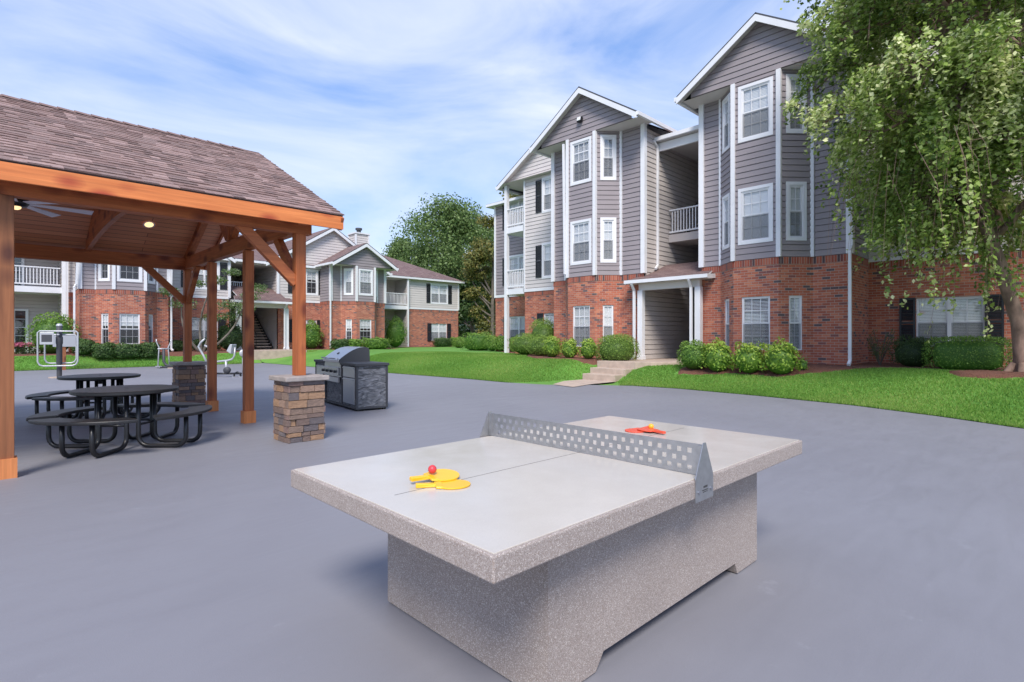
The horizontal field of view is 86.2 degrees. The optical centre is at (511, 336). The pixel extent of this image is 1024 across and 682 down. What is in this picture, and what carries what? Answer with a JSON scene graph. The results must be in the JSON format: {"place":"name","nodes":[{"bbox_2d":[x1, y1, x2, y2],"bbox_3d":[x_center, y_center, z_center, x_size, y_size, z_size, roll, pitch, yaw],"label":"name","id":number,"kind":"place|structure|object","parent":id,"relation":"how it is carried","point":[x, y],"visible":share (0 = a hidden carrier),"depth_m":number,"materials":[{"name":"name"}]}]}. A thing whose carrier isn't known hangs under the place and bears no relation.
{"place":"outdoors","nodes":[
{"label":"outdoors","id":0,"kind":"place"},
{"bbox_2d":[14,350,313,370],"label":"lawn","id":1,"kind":"structure","parent":0,"point":[124,360],"depth_m":25.49,"materials":[{"name":"green plant"}]},
{"bbox_2d":[14,350,239,356],"bbox_3d":[-21.526,0.923,25.289,16.380,0.318,3.178,0,0,-44],"label":"mulch bed","id":2,"kind":"object","parent":1,"relation":"on","point":[177,353],"visible":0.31,"depth_m":27.64,"materials":[{"name":"brown soil"}]},
{"bbox_2d":[14,342,50,353],"bbox_3d":[-21.952,0.541,25.098,1.576,0.632,0.798,0,0,-44],"label":"flower bed","id":3,"kind":"object","parent":2,"relation":"on","point":[18,344],"visible":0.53,"depth_m":24.85,"materials":[{"name":"green plant"}]},
{"bbox_2d":[21,311,81,353],"bbox_3d":[-21.202,-0.152,25.243,2.135,2.064,1.934,0,0,-44],"label":"bush","id":4,"kind":"object","parent":2,"relation":"on","point":[48,323],"visible":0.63,"depth_m":24.91,"materials":[{"name":"green plant"}]},
{"bbox_2d":[70,338,94,355],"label":"evergreen shrub","id":5,"kind":"object","parent":2,"relation":"on","point":[85,345],"visible":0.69,"depth_m":25.07,"materials":[{"name":"green plant"}]},
{"bbox_2d":[89,342,115,359],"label":"evergreen shrub","id":6,"kind":"object","parent":2,"relation":"on","point":[102,350],"visible":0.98,"depth_m":25.26,"materials":[{"name":"green plant"}]},
{"bbox_2d":[139,342,160,357],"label":"evergreen shrub","id":7,"kind":"object","parent":2,"relation":"on","point":[152,350],"visible":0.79,"depth_m":26.57,"materials":[{"name":"green plant"}]},
{"bbox_2d":[169,340,182,351],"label":"evergreen shrub","id":8,"kind":"object","parent":2,"relation":"on","point":[177,345],"visible":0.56,"depth_m":29.08,"materials":[{"name":"green plant"}]},
{"bbox_2d":[192,337,221,350],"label":"evergreen shrub","id":9,"kind":"object","parent":2,"relation":"on","point":[196,342],"visible":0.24,"depth_m":29.60,"materials":[{"name":"green plant"}]},
{"bbox_2d":[156,267,267,351],"bbox_3d":[-15.839,-1.374,29.499,5.606,4.829,1.646,0,0,-44],"label":"flowering tree","id":10,"kind":"object","parent":2,"relation":"on","point":[224,305],"visible":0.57,"depth_m":29.49,"materials":[{"name":"green plant"}]},
{"bbox_2d":[217,322,242,349],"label":"bush","id":11,"kind":"object","parent":2,"relation":"on","point":[235,336],"visible":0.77,"depth_m":30.25,"materials":[{"name":"green plant"}]},
{"bbox_2d":[108,342,147,358],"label":"boxwood hedge","id":12,"kind":"object","parent":1,"relation":"on","point":[125,350],"visible":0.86,"depth_m":25.93,"materials":[{"name":"green plant"}]},
{"bbox_2d":[236,348,306,362],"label":"walkway","id":13,"kind":"structure","parent":0,"point":[259,353],"depth_m":30.62,"materials":[{"name":"concrete"}]},
{"bbox_2d":[314,346,388,410],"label":"grill island","id":14,"kind":"structure","parent":0,"point":[357,380],"depth_m":10.81,"materials":[{"name":"grey stone"}]},
{"bbox_2d":[0,0,835,264],"label":"sky","id":15,"kind":"structure","parent":0,"point":[375,107],"materials":[{"name":"blue"}]},
{"bbox_2d":[0,363,1023,681],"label":"pavement","id":16,"kind":"structure","parent":0,"point":[890,547],"depth_m":3.63,"materials":[{"name":"grey concrete"}]},
{"bbox_2d":[37,324,78,377],"bbox_3d":[-15.789,0.485,19.095,1.152,1.890,0.600,0,0,-26],"label":"exercise station","id":17,"kind":"object","parent":16,"relation":"on","point":[46,337],"visible":0.88,"depth_m":19.02,"materials":[{"name":"metal"}]},
{"bbox_2d":[53,334,75,369],"bbox_3d":[-19.248,0.655,23.527,0.760,1.550,0.100,0,0,-44],"label":"exercise sign","id":18,"kind":"object","parent":16,"relation":"on","point":[68,340],"visible":0.62,"depth_m":23.54,"materials":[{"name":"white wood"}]},
{"bbox_2d":[25,373,160,418],"bbox_3d":[-7.239,1.054,9.626,1.980,0.752,1.980,0,0,-14],"label":"picnic table","id":19,"kind":"object","parent":16,"relation":"on","point":[97,379],"visible":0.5,"depth_m":9.37,"materials":[{"name":"black metal"}]},
{"bbox_2d":[26,384,211,457],"bbox_3d":[-5.071,1.054,7.201,1.980,0.752,1.980,0,0,-2],"label":"picnic table","id":20,"kind":"object","parent":16,"relation":"on","point":[49,419],"visible":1,"depth_m":7.00,"materials":[{"name":"black metal"}]},
{"bbox_2d":[155,339,172,367],"bbox_3d":[-15.616,0.773,24.822,0.695,1.326,0.796,0,0,36],"label":"exercise station","id":21,"kind":"object","parent":16,"relation":"on","point":[163,359],"visible":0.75,"depth_m":24.84,"materials":[{"name":"silver metal"}]},
{"bbox_2d":[0,94,343,479],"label":"picnic pavilion","id":22,"kind":"structure","parent":16,"relation":"on","point":[152,198],"depth_m":7.56,"materials":[{"name":"brown wood"}]},
{"bbox_2d":[14,198,93,216],"bbox_3d":[-7.014,-2.505,7.770,1.724,1.410,1.740,0,0,-44],"label":"ceiling fan","id":23,"kind":"object","parent":22,"relation":"hanging from","point":[19,204],"visible":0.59,"depth_m":8.06,"materials":[{"name":"black metal"}]},
{"bbox_2d":[169,361,206,402],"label":"stone pillar","id":24,"kind":"structure","parent":16,"relation":"on","point":[188,379],"depth_m":11.64,"materials":[{"name":"brown stone"}]},
{"bbox_2d":[197,338,242,376],"bbox_3d":[-10.433,0.740,19.469,1.740,1.390,0.359,0,0,0],"label":"exercise station","id":25,"kind":"object","parent":16,"relation":"on","point":[231,349],"visible":0.69,"depth_m":19.44,"materials":[{"name":"silver metal"}]},
{"bbox_2d":[269,373,328,443],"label":"stone pillar","id":26,"kind":"structure","parent":16,"relation":"on","point":[298,408],"depth_m":7.46,"materials":[{"name":"brown stone"}]},
{"bbox_2d":[291,411,801,681],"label":"table tennis","id":27,"kind":"object","parent":16,"relation":"on","point":[561,552],"visible":1,"depth_m":2.50,"materials":[{"name":"concrete"}]},
{"bbox_2d":[415,479,470,489],"bbox_3d":[-0.297,0.658,2.435,0.235,0.018,0.150,0,0,-37],"label":"paddle","id":28,"kind":"object","parent":27,"relation":"on","point":[454,484],"visible":0.95,"depth_m":2.43,"materials":[{"name":"yellow plastic"}]},
{"bbox_2d":[409,469,459,481],"bbox_3d":[-0.358,0.642,2.535,0.245,0.018,0.148,0,7,-36],"label":"paddle","id":29,"kind":"object","parent":28,"relation":"on","point":[444,475],"visible":0.91,"depth_m":2.53,"materials":[{"name":"yellow plastic"}]},
{"bbox_2d":[637,428,665,433],"bbox_3d":[0.961,0.651,3.814,0.150,0.021,0.235,0,0,-4],"label":"paddle","id":30,"kind":"object","parent":27,"relation":"on","point":[652,430],"visible":1,"depth_m":3.79,"materials":[{"name":"red plastic"}]},
{"bbox_2d":[24,346,1023,428],"bbox_3d":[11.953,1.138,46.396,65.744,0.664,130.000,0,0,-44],"label":"lawn","id":31,"kind":"structure","parent":0,"point":[312,356],"depth_m":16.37,"materials":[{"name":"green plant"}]},
{"bbox_2d":[14,228,464,352],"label":"apartment building","id":32,"kind":"structure","parent":31,"relation":"on","point":[358,286],"depth_m":34.20,"materials":[{"name":"red brick"}]},
{"bbox_2d":[14,258,23,285],"bbox_3d":[-24.855,-3.505,26.511,1.860,2.130,0.050,0,0,-44],"label":"patio door","id":33,"kind":"structure","parent":32,"relation":"in","point":[17,261],"depth_m":27.02,"materials":[{"name":"clear glass"}]},
{"bbox_2d":[14,309,27,351],"bbox_3d":[-24.747,-0.295,26.615,1.860,2.130,0.050,0,0,-44],"label":"patio door","id":34,"kind":"structure","parent":32,"relation":"in","point":[20,315],"depth_m":27.07,"materials":[{"name":"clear glass"}]},
{"bbox_2d":[98,264,110,280],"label":"window","id":35,"kind":"structure","parent":32,"relation":"in","point":[104,274],"depth_m":26.36,"materials":[{"name":"clear glass"}]},
{"bbox_2d":[101,313,107,342],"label":"window","id":36,"kind":"structure","parent":32,"relation":"in","point":[104,316],"depth_m":26.43,"materials":[{"name":"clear glass"}]},
{"bbox_2d":[117,266,141,282],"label":"window","id":37,"kind":"structure","parent":32,"relation":"in","point":[124,273],"depth_m":27.02,"materials":[{"name":"clear glass"}]},
{"bbox_2d":[119,314,139,343],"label":"window","id":38,"kind":"structure","parent":32,"relation":"in","point":[128,323],"depth_m":26.98,"materials":[{"name":"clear glass"}]},
{"bbox_2d":[137,314,152,342],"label":"window","id":39,"kind":"structure","parent":32,"relation":"in","point":[150,316],"depth_m":27.81,"materials":[{"name":"white glass"}]},
{"bbox_2d":[192,318,217,341],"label":"window","id":40,"kind":"structure","parent":32,"relation":"in","point":[195,321],"depth_m":30.98,"materials":[{"name":"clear glass"}]},
{"bbox_2d":[195,261,219,289],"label":"window","id":41,"kind":"structure","parent":32,"relation":"in","point":[203,273],"depth_m":31.15,"materials":[{"name":"clear glass"}]},
{"bbox_2d":[306,269,317,295],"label":"window","id":42,"kind":"structure","parent":32,"relation":"in","point":[311,274],"depth_m":35.67,"materials":[{"name":"clear glass"}]},
{"bbox_2d":[344,268,352,294],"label":"window","id":43,"kind":"structure","parent":32,"relation":"in","point":[348,272],"depth_m":35.19,"materials":[{"name":"white"}]},
{"bbox_2d":[346,319,351,339],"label":"window","id":44,"kind":"structure","parent":32,"relation":"in","point":[348,321],"depth_m":35.28,"materials":[{"name":"white glass"}]},
{"bbox_2d":[358,269,372,295],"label":"window","id":45,"kind":"structure","parent":32,"relation":"in","point":[363,279],"depth_m":35.71,"materials":[{"name":"white"}]},
{"bbox_2d":[360,319,370,339],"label":"window","id":46,"kind":"structure","parent":32,"relation":"in","point":[365,324],"depth_m":35.86,"materials":[{"name":"white glass"}]},
{"bbox_2d":[430,283,447,304],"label":"window","id":47,"kind":"structure","parent":32,"relation":"in","point":[439,292],"depth_m":45.14,"materials":[{"name":"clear glass"}]},
{"bbox_2d":[431,324,446,340],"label":"window","id":48,"kind":"structure","parent":32,"relation":"in","point":[438,331],"depth_m":45.14,"materials":[{"name":"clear glass"}]},
{"bbox_2d":[329,338,349,349],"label":"evergreen shrub","id":49,"kind":"object","parent":31,"relation":"on","point":[337,343],"visible":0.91,"depth_m":33.73,"materials":[{"name":"green plant"}]},
{"bbox_2d":[348,339,364,346],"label":"evergreen shrub","id":50,"kind":"object","parent":31,"relation":"on","point":[355,342],"visible":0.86,"depth_m":34.22,"materials":[{"name":"green plant"}]},
{"bbox_2d":[306,346,453,349],"bbox_3d":[-7.980,0.812,39.747,16.160,0.096,5.487,0,0,-44],"label":"mulch bed","id":51,"kind":"object","parent":31,"relation":"on","point":[385,348],"visible":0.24,"depth_m":36.64,"materials":[{"name":"brown soil"}]},
{"bbox_2d":[306,319,323,348],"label":"bush","id":52,"kind":"object","parent":51,"relation":"on","point":[313,336],"visible":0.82,"depth_m":34.54,"materials":[{"name":"green plant"}]},
{"bbox_2d":[362,337,392,348],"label":"boxwood hedge","id":53,"kind":"object","parent":51,"relation":"on","point":[377,343],"visible":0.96,"depth_m":35.14,"materials":[{"name":"green plant"}]},
{"bbox_2d":[432,337,452,346],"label":"boxwood hedge","id":54,"kind":"object","parent":51,"relation":"on","point":[442,342],"visible":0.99,"depth_m":44.01,"materials":[{"name":"green plant"}]},
{"bbox_2d":[385,315,407,347],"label":"bush","id":55,"kind":"object","parent":31,"relation":"on","point":[396,333],"visible":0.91,"depth_m":39.50,"materials":[{"name":"green plant"}]},
{"bbox_2d":[381,235,437,264],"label":"broadleaf tree","id":56,"kind":"object","parent":31,"relation":"on","point":[391,252],"visible":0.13,"depth_m":64.74,"materials":[{"name":"green plant"}]},
{"bbox_2d":[389,192,493,327],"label":"broadleaf tree","id":57,"kind":"object","parent":31,"relation":"on","point":[459,224],"visible":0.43,"depth_m":56.42,"materials":[{"name":"green plant"}]},
{"bbox_2d":[451,336,463,347],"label":"evergreen shrub","id":58,"kind":"object","parent":31,"relation":"on","point":[455,341],"visible":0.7,"depth_m":39.58,"materials":[{"name":"green plant"}]},
{"bbox_2d":[450,267,495,337],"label":"broadleaf tree","id":59,"kind":"object","parent":31,"relation":"on","point":[463,313],"visible":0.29,"depth_m":53.82,"materials":[{"name":"green plant"}]},
{"bbox_2d":[458,214,495,336],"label":"magnolia tree","id":60,"kind":"object","parent":31,"relation":"on","point":[477,258],"visible":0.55,"depth_m":45.86,"materials":[{"name":"green plant"}]},
{"bbox_2d":[458,331,495,349],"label":"evergreen shrub","id":61,"kind":"object","parent":31,"relation":"on","point":[473,341],"visible":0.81,"depth_m":32.30,"materials":[{"name":"green plant"}]},
{"bbox_2d":[484,335,496,350],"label":"evergreen shrub","id":62,"kind":"object","parent":31,"relation":"on","point":[489,343],"visible":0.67,"depth_m":30.49,"materials":[{"name":"green plant"}]},
{"bbox_2d":[498,351,604,364],"bbox_3d":[1.237,0.934,25.125,3.612,0.340,12.854,0,0,-17],"label":"mulch bed","id":63,"kind":"object","parent":31,"relation":"on","point":[593,360],"visible":0.28,"depth_m":19.83,"materials":[{"name":"brown soil"}]},
{"bbox_2d":[494,335,503,350],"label":"evergreen shrub","id":64,"kind":"object","parent":63,"relation":"on","point":[499,343],"visible":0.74,"depth_m":29.53,"materials":[{"name":"green plant"}]},
{"bbox_2d":[507,332,536,353],"bbox_3d":[0.662,0.334,24.279,1.971,1.072,1.654,0,0,-44],"label":"juniper","id":65,"kind":"object","parent":63,"relation":"on","point":[519,343],"visible":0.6,"depth_m":23.79,"materials":[{"name":"green plant"}]},
{"bbox_2d":[528,317,553,337],"bbox_3d":[1.453,-0.011,24.512,1.495,1.744,1.618,0,0,-44],"label":"juniper","id":66,"kind":"object","parent":63,"relation":"on","point":[546,329],"visible":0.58,"depth_m":24.20,"materials":[{"name":"green plant"}]},
{"bbox_2d":[526,334,559,355],"bbox_3d":[1.252,0.384,22.702,1.440,0.996,1.412,0,0,-44],"label":"juniper","id":67,"kind":"object","parent":63,"relation":"on","point":[535,347],"visible":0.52,"depth_m":22.35,"materials":[{"name":"green plant"}]},
{"bbox_2d":[541,335,561,356],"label":"yellow green shrub","id":68,"kind":"object","parent":63,"relation":"on","point":[551,347],"visible":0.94,"depth_m":21.03,"materials":[{"name":"green plant"}]},
{"bbox_2d":[558,337,578,357],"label":"yellow green shrub","id":69,"kind":"object","parent":63,"relation":"on","point":[570,349],"visible":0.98,"depth_m":20.22,"materials":[{"name":"green plant"}]},
{"bbox_2d":[578,337,599,358],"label":"yellow green shrub","id":70,"kind":"object","parent":63,"relation":"on","point":[587,348],"visible":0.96,"depth_m":19.53,"materials":[{"name":"green plant"}]},
{"bbox_2d":[593,333,640,360],"bbox_3d":[3.714,0.430,19.311,1.577,1.113,1.641,0,0,-44],"label":"evergreen shrub","id":71,"kind":"object","parent":63,"relation":"on","point":[619,347],"visible":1,"depth_m":18.90,"materials":[{"name":"green plant"}]},
{"bbox_2d":[554,379,612,386],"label":"entrance walk","id":72,"kind":"structure","parent":31,"relation":"on","point":[573,383],"depth_m":16.91,"materials":[{"name":"concrete"}]},
{"bbox_2d":[583,367,631,382],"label":"entrance steps","id":73,"kind":"structure","parent":31,"relation":"on","point":[614,375],"depth_m":17.77,"materials":[{"name":"concrete"}]},
{"bbox_2d":[597,357,682,368],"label":"entrance platform","id":74,"kind":"structure","parent":31,"relation":"on","point":[632,364],"depth_m":18.30,"materials":[{"name":"concrete"}]},
{"bbox_2d":[486,4,1023,366],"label":"apartment building","id":75,"kind":"structure","parent":31,"relation":"on","point":[616,218],"depth_m":17.92,"materials":[{"name":"grey wood"}]},
{"bbox_2d":[509,254,522,285],"bbox_3d":[0.375,-3.600,29.675,0.113,1.690,1.690,0,0,-44],"label":"balcony railing","id":76,"kind":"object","parent":75,"relation":"in","point":[515,261],"depth_m":29.84,"materials":[{"name":"white"}]},
{"bbox_2d":[509,201,522,226],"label":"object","id":77,"kind":"structure","parent":75,"relation":"in","point":[520,203],"depth_m":29.79,"materials":[{"name":"white"}]},
{"bbox_2d":[509,316,524,337],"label":"window","id":78,"kind":"structure","parent":75,"relation":"in","point":[516,324],"depth_m":29.91,"materials":[{"name":"white glass"}]},
{"bbox_2d":[542,242,550,278],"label":"window","id":79,"kind":"structure","parent":75,"relation":"in","point":[546,247],"depth_m":25.95,"materials":[{"name":"clear glass"}]},
{"bbox_2d":[542,175,550,212],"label":"window","id":80,"kind":"structure","parent":75,"relation":"in","point":[546,181],"depth_m":25.95,"materials":[{"name":"white"}]},
{"bbox_2d":[544,313,553,327],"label":"window","id":81,"kind":"structure","parent":75,"relation":"in","point":[551,315],"depth_m":25.85,"materials":[{"name":"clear glass"}]},
{"bbox_2d":[570,218,591,265],"bbox_3d":[2.876,-3.650,21.363,0.636,1.710,1.030,0,0,-44],"label":"window","id":82,"kind":"structure","parent":75,"relation":"in","point":[580,230],"depth_m":21.26,"materials":[{"name":"clear glass"}]},
{"bbox_2d":[570,136,591,185],"bbox_3d":[2.876,-6.770,21.363,0.636,1.710,1.030,0,0,-44],"label":"window","id":83,"kind":"structure","parent":75,"relation":"in","point":[580,150],"depth_m":21.36,"materials":[{"name":"clear glass"}]},
{"bbox_2d":[573,305,589,346],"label":"window","id":84,"kind":"structure","parent":75,"relation":"in","point":[581,314],"depth_m":21.37,"materials":[{"name":"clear glass"}]},
{"bbox_2d":[600,217,615,262],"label":"window","id":85,"kind":"structure","parent":75,"relation":"in","point":[607,224],"depth_m":20.70,"materials":[{"name":"white"}]},
{"bbox_2d":[600,135,615,179],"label":"window","id":86,"kind":"structure","parent":75,"relation":"in","point":[607,142],"depth_m":20.70,"materials":[{"name":"white"}]},
{"bbox_2d":[603,305,612,339],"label":"window","id":87,"kind":"structure","parent":75,"relation":"in","point":[607,309],"depth_m":20.80,"materials":[{"name":"white glass"}]},
{"bbox_2d":[722,193,729,249],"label":"window","id":88,"kind":"structure","parent":75,"relation":"in","point":[726,199],"depth_m":17.56,"materials":[{"name":"clear glass"}]},
{"bbox_2d":[722,93,729,153],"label":"window","id":89,"kind":"structure","parent":75,"relation":"in","point":[726,101],"depth_m":17.56,"materials":[{"name":"white"}]},
{"bbox_2d":[725,299,728,345],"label":"window","id":90,"kind":"structure","parent":75,"relation":"in","point":[726,300],"depth_m":17.55,"materials":[{"name":"white"}]},
{"bbox_2d":[738,183,773,244],"bbox_3d":[7.308,-3.650,16.412,0.111,1.710,1.030,0,0,-44],"label":"window","id":91,"kind":"structure","parent":75,"relation":"in","point":[755,203],"depth_m":16.42,"materials":[{"name":"white glass"}]},
{"bbox_2d":[738,76,773,142],"bbox_3d":[7.497,-6.770,16.595,0.636,1.710,1.030,0,0,-44],"label":"window","id":92,"kind":"structure","parent":75,"relation":"in","point":[755,99],"depth_m":16.43,"materials":[{"name":"white"}]},
{"bbox_2d":[742,296,769,349],"bbox_3d":[7.521,-0.400,16.618,0.568,1.600,0.840,0,0,-44],"label":"window","id":93,"kind":"structure","parent":75,"relation":"in","point":[755,310],"depth_m":16.61,"materials":[{"name":"white glass"}]},
{"bbox_2d":[789,296,801,349],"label":"window","id":94,"kind":"structure","parent":75,"relation":"in","point":[795,302],"depth_m":16.02,"materials":[{"name":"white glass"}]},
{"bbox_2d":[785,181,806,240],"bbox_3d":[8.262,-3.650,15.957,0.610,1.710,0.111,0,0,-2],"label":"window","id":95,"kind":"structure","parent":75,"relation":"in","point":[796,192],"depth_m":15.93,"materials":[{"name":"white"}]},
{"bbox_2d":[785,74,806,132],"bbox_3d":[8.251,-6.770,16.219,0.610,1.710,0.636,0,0,-2],"label":"window","id":96,"kind":"structure","parent":75,"relation":"in","point":[793,127],"depth_m":15.92,"materials":[{"name":"white"}]},
{"bbox_2d":[916,296,984,346],"bbox_3d":[12.366,-0.400,15.423,0.574,1.400,1.500,0,0,-44],"label":"window","id":97,"kind":"structure","parent":75,"relation":"in","point":[967,319],"depth_m":15.25,"materials":[{"name":"white glass"}]},
{"bbox_2d":[678,362,1004,376],"bbox_3d":[10.808,0.990,14.613,12.454,0.450,3.794,0,0,30],"label":"mulch bed","id":98,"kind":"object","parent":31,"relation":"on","point":[816,368],"visible":0.48,"depth_m":15.06,"materials":[{"name":"brown soil"}]},
{"bbox_2d":[676,339,706,368],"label":"evergreen shrub","id":99,"kind":"object","parent":98,"relation":"on","point":[691,355],"visible":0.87,"depth_m":16.61,"materials":[{"name":"green plant"}]},
{"bbox_2d":[699,337,735,371],"bbox_3d":[6.078,0.554,16.188,1.064,1.120,1.055,0,0,16],"label":"yellow green shrub","id":100,"kind":"object","parent":98,"relation":"on","point":[716,356],"visible":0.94,"depth_m":15.98,"materials":[{"name":"green plant"}]},
{"bbox_2d":[728,341,767,374],"bbox_3d":[6.705,0.606,15.480,1.057,0.985,1.119,0,0,-44],"label":"yellow green shrub","id":101,"kind":"object","parent":98,"relation":"on","point":[747,359],"visible":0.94,"depth_m":15.21,"materials":[{"name":"green plant"}]},
{"bbox_2d":[759,336,802,374],"bbox_3d":[7.275,0.535,14.799,1.076,1.113,1.126,0,0,-44],"label":"yellow green shrub","id":102,"kind":"object","parent":98,"relation":"on","point":[779,359],"visible":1,"depth_m":14.55,"materials":[{"name":"green plant"}]},
{"bbox_2d":[863,328,895,364],"bbox_3d":[10.215,0.261,15.188,0.690,1.132,0.723,0,0,4],"label":"wispy shrub","id":103,"kind":"object","parent":98,"relation":"on","point":[877,356],"visible":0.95,"depth_m":15.18,"materials":[{"name":"green plant"}]},
{"bbox_2d":[886,334,936,366],"bbox_3d":[10.623,0.397,14.471,0.965,0.950,1.200,0,0,-44],"label":"boxwood shrub","id":104,"kind":"object","parent":98,"relation":"on","point":[908,353],"visible":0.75,"depth_m":14.30,"materials":[{"name":"green plant"}]},
{"bbox_2d":[921,335,1012,370],"bbox_3d":[11.058,0.420,13.301,1.108,0.922,1.806,0,0,-44],"label":"boxwood hedge","id":105,"kind":"object","parent":98,"relation":"on","point":[961,353],"visible":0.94,"depth_m":13.02,"materials":[{"name":"green plant"}]},
{"bbox_2d":[949,370,1023,378],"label":"mulch bed","id":106,"kind":"object","parent":31,"relation":"on","point":[990,374],"visible":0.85,"depth_m":11.47,"materials":[{"name":"brown soil"}]},
{"bbox_2d":[779,0,1023,371],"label":"weeping tree","id":107,"kind":"object","parent":106,"relation":"on","point":[957,132],"visible":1,"depth_m":11.56,"materials":[{"name":"green plant"}]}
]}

